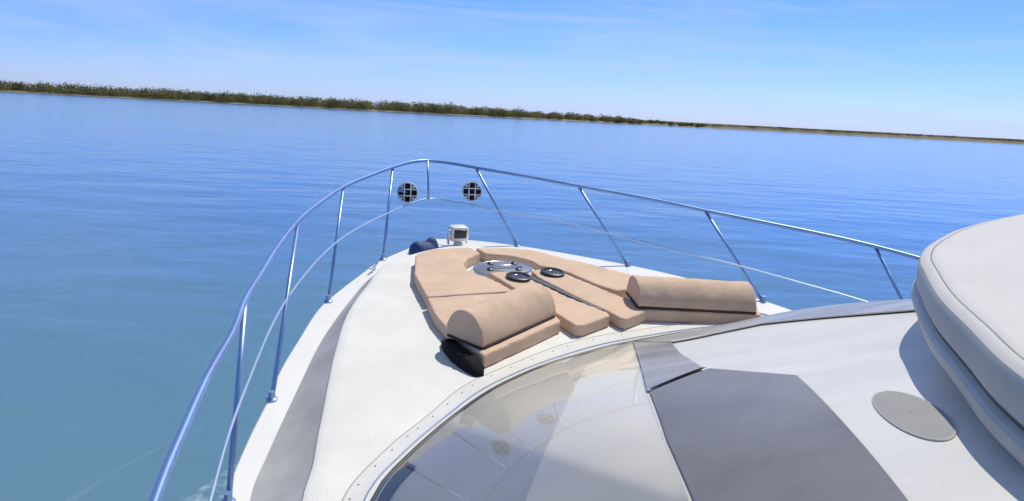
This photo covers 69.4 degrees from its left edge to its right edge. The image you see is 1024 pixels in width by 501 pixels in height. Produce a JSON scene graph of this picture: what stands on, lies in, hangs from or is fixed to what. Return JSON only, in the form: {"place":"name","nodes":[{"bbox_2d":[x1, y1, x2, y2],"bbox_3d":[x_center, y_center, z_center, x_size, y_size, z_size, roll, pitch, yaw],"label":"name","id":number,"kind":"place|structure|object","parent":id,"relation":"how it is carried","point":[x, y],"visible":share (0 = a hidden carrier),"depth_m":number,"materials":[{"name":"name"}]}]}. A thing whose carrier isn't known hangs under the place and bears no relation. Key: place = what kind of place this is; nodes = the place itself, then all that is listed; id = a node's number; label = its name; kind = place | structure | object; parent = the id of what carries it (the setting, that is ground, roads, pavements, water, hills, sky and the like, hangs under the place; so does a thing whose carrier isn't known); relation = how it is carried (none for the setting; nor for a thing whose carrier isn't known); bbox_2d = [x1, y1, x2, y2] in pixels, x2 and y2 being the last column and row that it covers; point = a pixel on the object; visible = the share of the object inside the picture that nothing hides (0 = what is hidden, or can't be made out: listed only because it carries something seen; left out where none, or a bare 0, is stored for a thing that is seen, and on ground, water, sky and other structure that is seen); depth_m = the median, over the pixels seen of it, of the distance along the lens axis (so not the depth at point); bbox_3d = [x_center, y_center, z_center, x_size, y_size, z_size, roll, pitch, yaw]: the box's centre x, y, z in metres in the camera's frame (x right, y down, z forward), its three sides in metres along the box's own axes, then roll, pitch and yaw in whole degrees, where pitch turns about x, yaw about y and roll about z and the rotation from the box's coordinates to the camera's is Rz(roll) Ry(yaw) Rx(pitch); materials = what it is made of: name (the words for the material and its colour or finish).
{"place":"outdoors","nodes":[
{"label":"outdoors","id":0,"kind":"place"},
{"bbox_2d":[0,91,1023,500],"bbox_3d":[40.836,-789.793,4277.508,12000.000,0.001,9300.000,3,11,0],"label":"water","id":1,"kind":"structure","parent":0,"point":[140,239],"depth_m":21.74,"materials":[{"name":"blue liquid"}]},
{"bbox_2d":[149,159,1023,500],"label":"motor yacht","id":2,"kind":"object","parent":1,"relation":"on","point":[383,389],"visible":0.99,"depth_m":3.07,"materials":[{"name":"white plastic"}]},
{"bbox_2d":[414,248,510,306],"bbox_3d":[-0.454,0.185,5.733,0.663,0.203,1.154,-1,11,-19],"label":"sun cushion","id":3,"kind":"object","parent":2,"relation":"on","point":[442,273],"visible":0.81,"depth_m":5.56,"materials":[{"name":"beige fabric"}]},
{"bbox_2d":[427,293,559,366],"bbox_3d":[-0.071,0.490,4.823,0.804,0.190,0.941,-2,12,-26],"label":"sun cushion","id":4,"kind":"object","parent":2,"relation":"on","point":[441,310],"visible":0.42,"depth_m":4.73,"materials":[{"name":"beige fabric"}]},
{"bbox_2d":[446,283,555,349],"bbox_3d":[-0.049,0.392,4.702,0.296,0.251,0.820,10,13,34],"label":"bolster cushion","id":5,"kind":"object","parent":4,"relation":"on","point":[488,323],"visible":1,"depth_m":4.53,"materials":[{"name":"beige fabric"}]},
{"bbox_2d":[489,272,608,335],"bbox_3d":[0.275,0.361,5.413,0.372,0.204,1.123,-4,13,-33],"label":"sun cushion","id":6,"kind":"object","parent":2,"relation":"on","point":[575,317],"visible":0.53,"depth_m":5.11,"materials":[{"name":"beige fabric"}]},
{"bbox_2d":[476,248,631,297],"bbox_3d":[0.438,0.176,6.088,1.610,0.214,0.493,8,12,26],"label":"sun cushion","id":7,"kind":"object","parent":2,"relation":"on","point":[615,282],"visible":0.65,"depth_m":6.11,"materials":[{"name":"beige fabric"}]},
{"bbox_2d":[531,270,646,328],"bbox_3d":[0.530,0.344,5.564,1.065,0.199,0.399,13,14,43],"label":"sun cushion","id":8,"kind":"object","parent":2,"relation":"on","point":[623,313],"visible":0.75,"depth_m":5.41,"materials":[{"name":"beige fabric"}]},
{"bbox_2d":[627,296,760,322],"bbox_3d":[1.363,0.407,5.659,1.033,0.164,0.621,1,11,-10],"label":"sun cushion","id":9,"kind":"object","parent":2,"relation":"on","point":[653,315],"visible":0.34,"depth_m":5.35,"materials":[{"name":"beige fabric"}]},
{"bbox_2d":[625,275,756,313],"bbox_3d":[1.332,0.315,5.493,0.919,0.233,0.336,1,11,-8],"label":"bolster cushion","id":10,"kind":"object","parent":9,"relation":"on","point":[682,294],"visible":1,"depth_m":5.38,"materials":[{"name":"beige fabric"}]},
{"bbox_2d":[0,90,1023,143],"bbox_3d":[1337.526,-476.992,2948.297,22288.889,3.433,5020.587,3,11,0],"label":"shore land","id":11,"kind":"structure","parent":0,"point":[865,134],"depth_m":497.61,"materials":[{"name":"green plant"}]},
{"bbox_2d":[0,80,705,126],"bbox_3d":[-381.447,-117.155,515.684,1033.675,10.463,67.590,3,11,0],"label":"shoreline wood","id":12,"kind":"object","parent":11,"relation":"on","point":[163,93],"visible":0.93,"depth_m":502.94,"materials":[{"name":"green plant"}]},
{"bbox_2d":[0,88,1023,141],"bbox_3d":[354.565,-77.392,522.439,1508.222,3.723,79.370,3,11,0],"label":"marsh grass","id":13,"kind":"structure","parent":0,"point":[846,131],"depth_m":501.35,"materials":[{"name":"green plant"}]},
{"bbox_2d":[0,0,1023,139],"label":"sky","id":14,"kind":"structure","parent":0,"point":[927,67],"materials":[{"name":"blue"}]}
]}

